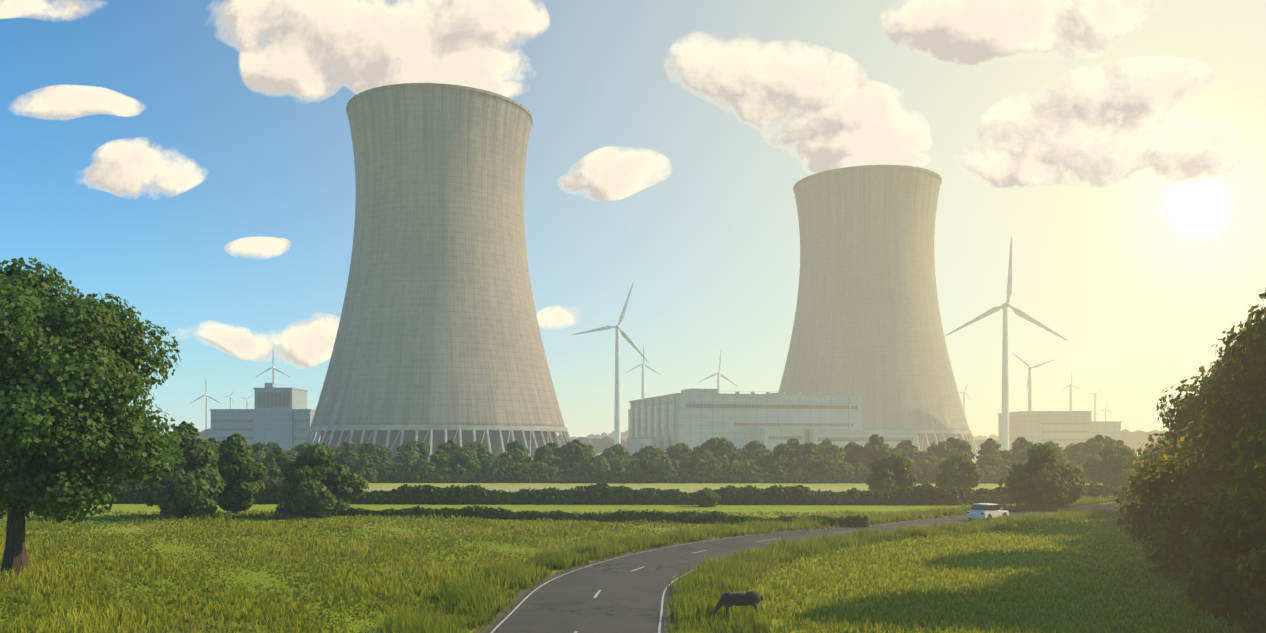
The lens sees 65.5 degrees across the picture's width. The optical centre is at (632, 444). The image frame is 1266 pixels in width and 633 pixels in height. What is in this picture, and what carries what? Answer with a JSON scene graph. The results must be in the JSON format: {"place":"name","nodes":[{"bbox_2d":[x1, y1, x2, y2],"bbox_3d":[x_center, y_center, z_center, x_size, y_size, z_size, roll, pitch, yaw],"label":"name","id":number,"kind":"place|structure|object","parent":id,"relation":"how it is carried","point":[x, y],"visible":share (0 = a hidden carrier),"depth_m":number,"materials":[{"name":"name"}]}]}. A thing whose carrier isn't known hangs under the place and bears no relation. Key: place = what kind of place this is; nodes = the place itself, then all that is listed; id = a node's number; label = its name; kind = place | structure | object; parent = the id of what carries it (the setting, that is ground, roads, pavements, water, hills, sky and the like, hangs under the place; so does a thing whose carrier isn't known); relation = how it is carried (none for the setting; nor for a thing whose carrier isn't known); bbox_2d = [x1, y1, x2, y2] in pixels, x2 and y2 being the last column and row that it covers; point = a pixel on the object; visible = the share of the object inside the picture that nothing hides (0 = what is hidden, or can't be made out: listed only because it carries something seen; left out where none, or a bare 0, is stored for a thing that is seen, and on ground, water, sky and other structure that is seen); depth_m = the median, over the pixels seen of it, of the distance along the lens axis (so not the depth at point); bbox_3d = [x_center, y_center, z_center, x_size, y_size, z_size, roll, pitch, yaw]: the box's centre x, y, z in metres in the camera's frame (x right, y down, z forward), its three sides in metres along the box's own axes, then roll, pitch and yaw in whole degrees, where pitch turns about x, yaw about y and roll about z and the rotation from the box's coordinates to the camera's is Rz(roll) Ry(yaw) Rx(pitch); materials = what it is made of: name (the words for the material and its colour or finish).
{"place":"outdoors","nodes":[
{"label":"outdoors","id":0,"kind":"place"},
{"bbox_2d":[0,452,1141,632],"bbox_3d":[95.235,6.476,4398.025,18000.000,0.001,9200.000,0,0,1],"label":"ground","id":1,"kind":"structure","parent":0,"point":[682,487],"depth_m":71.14,"materials":[{"name":"green plant"}]},
{"bbox_2d":[0,257,182,573],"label":"oak tree","id":2,"kind":"object","parent":1,"relation":"on","point":[77,432],"visible":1,"depth_m":47.61,"materials":[{"name":"green plant"}]},
{"bbox_2d":[140,421,225,517],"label":"tree","id":3,"kind":"object","parent":1,"relation":"on","point":[191,482],"visible":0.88,"depth_m":86.26,"materials":[{"name":"green plant"}]},
{"bbox_2d":[158,428,210,439],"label":"wood","id":4,"kind":"object","parent":1,"relation":"on","point":[205,434],"depth_m":761.80,"materials":[{"name":"green plant"}]},
{"bbox_2d":[93,476,283,495],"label":"hedge","id":5,"kind":"object","parent":1,"relation":"on","point":[267,481],"visible":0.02,"depth_m":126.00,"materials":[{"name":"green plant"}]},
{"bbox_2d":[189,383,221,429],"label":"wind turbine","id":6,"kind":"object","parent":1,"relation":"on","point":[206,419],"visible":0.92,"depth_m":906.93,"materials":[{"name":"white metal"}]},
{"bbox_2d":[211,433,267,514],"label":"tree","id":7,"kind":"object","parent":1,"relation":"on","point":[241,473],"visible":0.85,"depth_m":90.42,"materials":[{"name":"green plant"}]},
{"bbox_2d":[251,441,269,464],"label":"tree","id":8,"kind":"object","parent":1,"relation":"on","point":[261,450],"visible":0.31,"depth_m":169.18,"materials":[{"name":"green plant"}]},
{"bbox_2d":[210,383,320,452],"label":"industrial building","id":9,"kind":"structure","parent":1,"relation":"on","point":[282,418],"depth_m":482.51,"materials":[{"name":"grey concrete"}]},
{"bbox_2d":[263,446,290,480],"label":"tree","id":10,"kind":"object","parent":1,"relation":"on","point":[276,459],"visible":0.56,"depth_m":128.08,"materials":[{"name":"green plant"}]},
{"bbox_2d":[279,443,368,517],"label":"tree","id":11,"kind":"object","parent":1,"relation":"on","point":[317,482],"visible":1,"depth_m":87.34,"materials":[{"name":"green plant"}]},
{"bbox_2d":[334,441,357,455],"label":"tree","id":12,"kind":"object","parent":1,"relation":"on","point":[344,446],"visible":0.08,"depth_m":188.82,"materials":[{"name":"green plant"}]},
{"bbox_2d":[336,447,359,473],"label":"tree","id":13,"kind":"object","parent":1,"relation":"on","point":[348,457],"visible":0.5,"depth_m":167.40,"materials":[{"name":"green plant"}]},
{"bbox_2d":[349,453,377,482],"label":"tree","id":14,"kind":"object","parent":1,"relation":"on","point":[363,466],"visible":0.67,"depth_m":154.62,"materials":[{"name":"green plant"}]},
{"bbox_2d":[354,441,391,458],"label":"tree","id":15,"kind":"object","parent":1,"relation":"on","point":[371,449],"visible":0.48,"depth_m":183.93,"materials":[{"name":"green plant"}]},
{"bbox_2d":[371,453,395,470],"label":"tree","id":16,"kind":"object","parent":1,"relation":"on","point":[377,458],"visible":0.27,"depth_m":169.60,"materials":[{"name":"green plant"}]},
{"bbox_2d":[393,449,422,464],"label":"tree","id":17,"kind":"object","parent":1,"relation":"on","point":[403,457],"visible":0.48,"depth_m":173.33,"materials":[{"name":"green plant"}]},
{"bbox_2d":[391,439,430,460],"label":"tree","id":18,"kind":"object","parent":1,"relation":"on","point":[423,448],"visible":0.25,"depth_m":187.18,"materials":[{"name":"green plant"}]},
{"bbox_2d":[303,425,571,461],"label":"tower support columns","id":19,"kind":"structure","parent":1,"relation":"on","point":[495,439],"depth_m":398.24,"materials":[{"name":"grey concrete"}]},
{"bbox_2d":[311,83,564,426],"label":"cooling tower","id":20,"kind":"structure","parent":19,"relation":"on","point":[438,324],"depth_m":409.36,"materials":[{"name":"grey concrete"}]},
{"bbox_2d":[424,449,450,469],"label":"tree","id":21,"kind":"object","parent":1,"relation":"on","point":[439,457],"visible":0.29,"depth_m":174.80,"materials":[{"name":"green plant"}]},
{"bbox_2d":[431,440,460,462],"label":"tree","id":22,"kind":"object","parent":1,"relation":"on","point":[449,446],"visible":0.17,"depth_m":189.09,"materials":[{"name":"green plant"}]},
{"bbox_2d":[440,447,479,470],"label":"tree","id":23,"kind":"object","parent":1,"relation":"on","point":[465,456],"visible":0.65,"depth_m":170.28,"materials":[{"name":"green plant"}]},
{"bbox_2d":[451,441,490,463],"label":"tree","id":24,"kind":"object","parent":1,"relation":"on","point":[480,449],"visible":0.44,"depth_m":183.44,"materials":[{"name":"green plant"}]},
{"bbox_2d":[478,454,497,469],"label":"tree","id":25,"kind":"object","parent":1,"relation":"on","point":[485,462],"visible":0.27,"depth_m":174.51,"materials":[{"name":"green plant"}]},
{"bbox_2d":[497,447,532,469],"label":"tree","id":26,"kind":"object","parent":1,"relation":"on","point":[516,454],"visible":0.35,"depth_m":172.00,"materials":[{"name":"green plant"}]},
{"bbox_2d":[505,440,529,457],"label":"tree","id":27,"kind":"object","parent":1,"relation":"on","point":[520,445],"visible":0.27,"depth_m":184.74,"materials":[{"name":"green plant"}]},
{"bbox_2d":[101,481,962,505],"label":"hedge","id":28,"kind":"object","parent":1,"relation":"on","point":[600,493],"visible":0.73,"depth_m":106.72,"materials":[{"name":"green plant"}]},
{"bbox_2d":[532,445,560,468],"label":"tree","id":29,"kind":"object","parent":1,"relation":"on","point":[543,451],"visible":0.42,"depth_m":173.46,"materials":[{"name":"green plant"}]},
{"bbox_2d":[532,442,560,458],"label":"tree","id":30,"kind":"object","parent":1,"relation":"on","point":[553,446],"visible":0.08,"depth_m":188.95,"materials":[{"name":"green plant"}]},
{"bbox_2d":[275,502,868,526],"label":"hedge","id":31,"kind":"object","parent":1,"relation":"on","point":[715,516],"visible":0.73,"depth_m":83.51,"materials":[{"name":"green plant"}]},
{"bbox_2d":[558,443,586,470],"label":"tree","id":32,"kind":"object","parent":1,"relation":"on","point":[574,455],"visible":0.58,"depth_m":171.29,"materials":[{"name":"green plant"}]},
{"bbox_2d":[555,439,594,459],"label":"tree","id":33,"kind":"object","parent":1,"relation":"on","point":[588,450],"visible":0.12,"depth_m":185.60,"materials":[{"name":"green plant"}]},
{"bbox_2d":[556,435,625,454],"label":"wood","id":34,"kind":"object","parent":1,"relation":"on","point":[601,444],"visible":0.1,"depth_m":635.30,"materials":[{"name":"green plant"}]},
{"bbox_2d":[575,454,619,478],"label":"tree","id":35,"kind":"object","parent":1,"relation":"on","point":[597,463],"visible":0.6,"depth_m":167.22,"materials":[{"name":"green plant"}]},
{"bbox_2d":[572,283,648,445],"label":"wind turbine","id":36,"kind":"object","parent":1,"relation":"on","point":[617,434],"visible":0.94,"depth_m":597.82,"materials":[{"name":"white metal"}]},
{"bbox_2d":[602,444,628,459],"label":"tree","id":37,"kind":"object","parent":1,"relation":"on","point":[614,452],"visible":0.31,"depth_m":184.30,"materials":[{"name":"green plant"}]},
{"bbox_2d":[118,454,1136,483],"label":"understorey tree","id":38,"kind":"object","parent":1,"relation":"on","point":[413,471],"visible":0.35,"depth_m":166.91,"materials":[{"name":"green plant"}]},
{"bbox_2d":[626,346,658,398],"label":"wind turbine","id":39,"kind":"object","parent":1,"relation":"on","point":[643,386],"visible":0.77,"depth_m":897.72,"materials":[{"name":"white metal"}]},
{"bbox_2d":[632,446,664,459],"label":"tree","id":40,"kind":"object","parent":1,"relation":"on","point":[658,450],"visible":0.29,"depth_m":184.63,"materials":[{"name":"green plant"}]},
{"bbox_2d":[639,450,682,475],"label":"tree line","id":41,"kind":"object","parent":1,"relation":"on","point":[660,463],"visible":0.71,"depth_m":166.98,"materials":[{"name":"green plant"}]},
{"bbox_2d":[665,442,693,460],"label":"tree","id":42,"kind":"object","parent":1,"relation":"on","point":[674,451],"visible":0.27,"depth_m":183.46,"materials":[{"name":"green plant"}]},
{"bbox_2d":[674,452,690,469],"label":"tree","id":43,"kind":"object","parent":1,"relation":"on","point":[683,458],"visible":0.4,"depth_m":175.12,"materials":[{"name":"green plant"}]},
{"bbox_2d":[201,430,1173,441],"bbox_3d":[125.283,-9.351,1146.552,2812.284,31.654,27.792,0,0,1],"label":"wood","id":44,"kind":"object","parent":1,"relation":"on","point":[624,436],"visible":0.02,"depth_m":1140.19,"materials":[{"name":"green plant"}]},
{"bbox_2d":[685,449,717,470],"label":"tree","id":45,"kind":"object","parent":1,"relation":"on","point":[703,454],"visible":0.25,"depth_m":170.60,"materials":[{"name":"green plant"}]},
{"bbox_2d":[692,487,720,506],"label":"bush","id":46,"kind":"object","parent":1,"relation":"on","point":[707,497],"visible":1,"depth_m":102.61,"materials":[{"name":"green plant"}]},
{"bbox_2d":[693,437,734,454],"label":"tree","id":47,"kind":"object","parent":1,"relation":"on","point":[712,445],"visible":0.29,"depth_m":180.06,"materials":[{"name":"green plant"}]},
{"bbox_2d":[698,352,736,392],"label":"wind turbine","id":48,"kind":"object","parent":1,"relation":"on","point":[718,380],"visible":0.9,"depth_m":894.56,"materials":[{"name":"white metal"}]},
{"bbox_2d":[712,441,743,467],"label":"tree","id":49,"kind":"object","parent":1,"relation":"on","point":[725,454],"visible":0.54,"depth_m":174.34,"materials":[{"name":"green plant"}]},
{"bbox_2d":[365,494,1125,632],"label":"verge grass","id":50,"kind":"structure","parent":1,"relation":"on","point":[483,602],"depth_m":48.23,"materials":[{"name":"green plant"}]},
{"bbox_2d":[735,440,772,462],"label":"tree","id":51,"kind":"object","parent":1,"relation":"on","point":[749,450],"visible":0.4,"depth_m":184.41,"materials":[{"name":"green plant"}]},
{"bbox_2d":[748,450,771,469],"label":"tree","id":52,"kind":"object","parent":1,"relation":"on","point":[760,458],"visible":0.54,"depth_m":170.83,"materials":[{"name":"green plant"}]},
{"bbox_2d":[626,388,917,455],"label":"turbine hall","id":53,"kind":"structure","parent":1,"relation":"on","point":[691,417],"depth_m":407.42,"materials":[{"name":"paint"}]},
{"bbox_2d":[768,443,800,471],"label":"tree","id":54,"kind":"object","parent":1,"relation":"on","point":[782,454],"visible":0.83,"depth_m":169.56,"materials":[{"name":"green plant"}]},
{"bbox_2d":[473,502,1112,632],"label":"road edge line","id":55,"kind":"object","parent":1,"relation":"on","point":[521,594],"visible":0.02,"depth_m":43.45,"materials":[{"name":"white paint"}]},
{"bbox_2d":[787,438,804,453],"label":"tree","id":56,"kind":"object","parent":1,"relation":"on","point":[794,442],"visible":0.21,"depth_m":188.26,"materials":[{"name":"green plant"}]},
{"bbox_2d":[796,442,828,469],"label":"tree","id":57,"kind":"object","parent":1,"relation":"on","point":[810,455],"visible":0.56,"depth_m":168.75,"materials":[{"name":"green plant"}]},
{"bbox_2d":[817,439,831,454],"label":"tree","id":58,"kind":"object","parent":1,"relation":"on","point":[824,444],"visible":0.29,"depth_m":186.78,"materials":[{"name":"green plant"}]},
{"bbox_2d":[822,444,853,469],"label":"tree","id":59,"kind":"object","parent":1,"relation":"on","point":[836,452],"visible":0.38,"depth_m":170.27,"materials":[{"name":"green plant"}]},
{"bbox_2d":[843,441,866,467],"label":"tree","id":60,"kind":"object","parent":1,"relation":"on","point":[855,454],"visible":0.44,"depth_m":174.51,"materials":[{"name":"green plant"}]},
{"bbox_2d":[778,165,969,429],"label":"cooling tower","id":61,"kind":"structure","parent":1,"relation":"on","point":[867,326],"depth_m":527.90,"materials":[{"name":"grey concrete"}]},
{"bbox_2d":[862,434,891,466],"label":"tree","id":62,"kind":"object","parent":1,"relation":"on","point":[877,448],"visible":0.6,"depth_m":174.30,"materials":[{"name":"green plant"}]},
{"bbox_2d":[866,453,916,491],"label":"solitary tree","id":63,"kind":"object","parent":1,"relation":"on","point":[894,471],"visible":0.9,"depth_m":113.50,"materials":[{"name":"green plant"}]},
{"bbox_2d":[888,447,913,466],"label":"tree","id":64,"kind":"object","parent":1,"relation":"on","point":[903,453],"visible":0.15,"depth_m":174.62,"materials":[{"name":"green plant"}]},
{"bbox_2d":[896,440,925,461],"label":"tree","id":65,"kind":"object","parent":1,"relation":"on","point":[914,452],"visible":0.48,"depth_m":185.29,"materials":[{"name":"green plant"}]},
{"bbox_2d":[862,429,979,456],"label":"cooling tower base","id":66,"kind":"object","parent":1,"relation":"on","point":[926,438],"visible":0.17,"depth_m":517.12,"materials":[{"name":"grey concrete"}]},
{"bbox_2d":[916,451,945,467],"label":"tree","id":67,"kind":"object","parent":1,"relation":"on","point":[929,456],"visible":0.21,"depth_m":171.82,"materials":[{"name":"green plant"}]},
{"bbox_2d":[927,437,974,461],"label":"tree","id":68,"kind":"object","parent":1,"relation":"on","point":[940,450],"visible":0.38,"depth_m":179.93,"materials":[{"name":"green plant"}]},
{"bbox_2d":[942,448,971,459],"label":"tree","id":69,"kind":"object","parent":1,"relation":"on","point":[953,451],"visible":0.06,"depth_m":173.44,"materials":[{"name":"green plant"}]},
{"bbox_2d":[935,454,981,489],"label":"solitary tree","id":70,"kind":"object","parent":1,"relation":"on","point":[959,470],"visible":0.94,"depth_m":120.06,"materials":[{"name":"green plant"}]},
{"bbox_2d":[976,438,1012,462],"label":"tree","id":71,"kind":"object","parent":1,"relation":"on","point":[990,446],"visible":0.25,"depth_m":180.31,"materials":[{"name":"green plant"}]},
{"bbox_2d":[976,453,1012,470],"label":"tree","id":72,"kind":"object","parent":1,"relation":"on","point":[990,459],"visible":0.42,"depth_m":169.58,"materials":[{"name":"green plant"}]},
{"bbox_2d":[944,236,1067,450],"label":"wind turbine","id":73,"kind":"object","parent":1,"relation":"on","point":[1005,408],"visible":0.88,"depth_m":523.08,"materials":[{"name":"white metal"}]},
{"bbox_2d":[1012,447,1030,467],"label":"tree","id":74,"kind":"object","parent":1,"relation":"on","point":[1021,455],"visible":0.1,"depth_m":169.32,"materials":[{"name":"green plant"}]},
{"bbox_2d":[1009,437,1038,463],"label":"tree","id":75,"kind":"object","parent":1,"relation":"on","point":[1020,443],"visible":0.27,"depth_m":182.31,"materials":[{"name":"green plant"}]},
{"bbox_2d":[1014,354,1052,410],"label":"wind turbine","id":76,"kind":"object","parent":1,"relation":"on","point":[1029,391],"visible":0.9,"depth_m":692.03,"materials":[{"name":"white metal"}]},
{"bbox_2d":[998,443,1085,508],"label":"solitary tree","id":77,"kind":"object","parent":1,"relation":"on","point":[1039,478],"visible":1,"depth_m":97.68,"materials":[{"name":"green plant"}]},
{"bbox_2d":[958,483,1135,504],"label":"hedge","id":78,"kind":"object","parent":1,"relation":"on","point":[986,495],"visible":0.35,"depth_m":107.71,"materials":[{"name":"green plant"}]},
{"bbox_2d":[1043,441,1069,462],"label":"tree","id":79,"kind":"object","parent":1,"relation":"on","point":[1059,450],"visible":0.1,"depth_m":169.83,"materials":[{"name":"green plant"}]},
{"bbox_2d":[998,411,1121,449],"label":"industrial building","id":80,"kind":"structure","parent":1,"relation":"on","point":[1063,429],"depth_m":553.95,"materials":[{"name":"grey concrete"}]},
{"bbox_2d":[975,429,1164,452],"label":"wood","id":81,"kind":"object","parent":1,"relation":"on","point":[1131,440],"visible":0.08,"depth_m":685.98,"materials":[{"name":"green plant"}]},
{"bbox_2d":[1063,442,1086,460],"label":"tree","id":82,"kind":"object","parent":1,"relation":"on","point":[1072,451],"visible":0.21,"depth_m":183.16,"materials":[{"name":"green plant"}]},
{"bbox_2d":[1076,453,1100,464],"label":"tree","id":83,"kind":"object","parent":1,"relation":"on","point":[1088,456],"visible":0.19,"depth_m":168.73,"materials":[{"name":"green plant"}]},
{"bbox_2d":[1082,435,1116,464],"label":"tree","id":84,"kind":"object","parent":1,"relation":"on","point":[1095,444],"visible":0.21,"depth_m":173.40,"materials":[{"name":"green plant"}]},
{"bbox_2d":[1081,444,1145,488],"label":"solitary tree","id":85,"kind":"object","parent":1,"relation":"on","point":[1115,468],"visible":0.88,"depth_m":134.01,"materials":[{"name":"green plant"}]},
{"bbox_2d":[0,0,1265,437],"label":"sky","id":86,"kind":"structure","parent":0,"point":[190,163],"materials":[{"name":"blue"}]},
{"bbox_2d":[486,500,1139,632],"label":"road","id":87,"kind":"structure","parent":0,"point":[627,599],"depth_m":44.63,"materials":[{"name":"grey asphalt"}]},
{"bbox_2d":[491,501,1123,632],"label":"road markings","id":88,"kind":"object","parent":87,"relation":"on","point":[595,596],"visible":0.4,"depth_m":43.08,"materials":[{"name":"paint"}]},
{"bbox_2d":[966,503,1008,520],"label":"white car","id":89,"kind":"object","parent":87,"relation":"on","point":[983,510],"visible":0.88,"depth_m":83.57,"materials":[{"name":"paint"}]},
{"bbox_2d":[727,518,1248,632],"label":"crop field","id":90,"kind":"structure","parent":0,"point":[808,598],"depth_m":44.37,"materials":[{"name":"green plant"}]},
{"bbox_2d":[708,590,763,621],"bbox_3d":[3.691,5.874,35.711,2.075,1.219,0.480,0,0,9],"label":"cow","id":91,"kind":"object","parent":90,"relation":"on","point":[727,600],"visible":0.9,"depth_m":35.53,"materials":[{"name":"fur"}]},
{"bbox_2d":[657,507,1127,632],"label":"verge grass","id":92,"kind":"structure","parent":90,"relation":"on","point":[727,572],"depth_m":49.70,"materials":[{"name":"green plant"}]},
{"bbox_2d":[691,513,1252,632],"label":"crop grass","id":93,"kind":"structure","parent":90,"relation":"on","point":[1199,620],"depth_m":43.97,"materials":[{"name":"green plant"}]},
{"bbox_2d":[1117,458,1161,502],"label":"bush","id":94,"kind":"object","parent":90,"relation":"on","point":[1123,489],"depth_m":88.45,"materials":[{"name":"green plant"}]},
{"bbox_2d":[1112,448,1239,574],"bbox_3d":[28.725,3.534,48.273,9.127,7.036,9.450,0,0,19],"label":"bush","id":95,"kind":"object","parent":90,"relation":"on","point":[1154,491],"visible":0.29,"depth_m":48.78,"materials":[{"name":"green plant"}]},
{"bbox_2d":[1132,357,1229,475],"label":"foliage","id":96,"kind":"object","parent":90,"relation":"on","point":[1152,456],"visible":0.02,"depth_m":80.87,"materials":[{"name":"green plant"}]},
{"bbox_2d":[1142,463,1265,596],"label":"bush","id":97,"kind":"object","parent":90,"relation":"on","point":[1189,549],"visible":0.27,"depth_m":41.39,"materials":[{"name":"green plant"}]},
{"bbox_2d":[1156,288,1265,505],"bbox_3d":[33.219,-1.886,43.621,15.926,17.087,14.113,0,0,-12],"label":"foliage","id":98,"kind":"object","parent":90,"relation":"on","point":[1232,412],"visible":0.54,"depth_m":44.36,"materials":[{"name":"green plant"}]},
{"bbox_2d":[1185,471,1265,632],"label":"bush","id":99,"kind":"object","parent":90,"relation":"on","point":[1234,600],"visible":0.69,"depth_m":32.09,"materials":[{"name":"green plant"}]},
{"bbox_2d":[1217,409,1265,552],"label":"tree","id":100,"kind":"object","parent":90,"relation":"on","point":[1250,478],"visible":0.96,"depth_m":30.64,"materials":[{"name":"green plant"}]},
{"bbox_2d":[1235,543,1265,597],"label":"bush","id":101,"kind":"object","parent":90,"relation":"on","point":[1255,565],"visible":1,"depth_m":28.93,"materials":[{"name":"green plant"}]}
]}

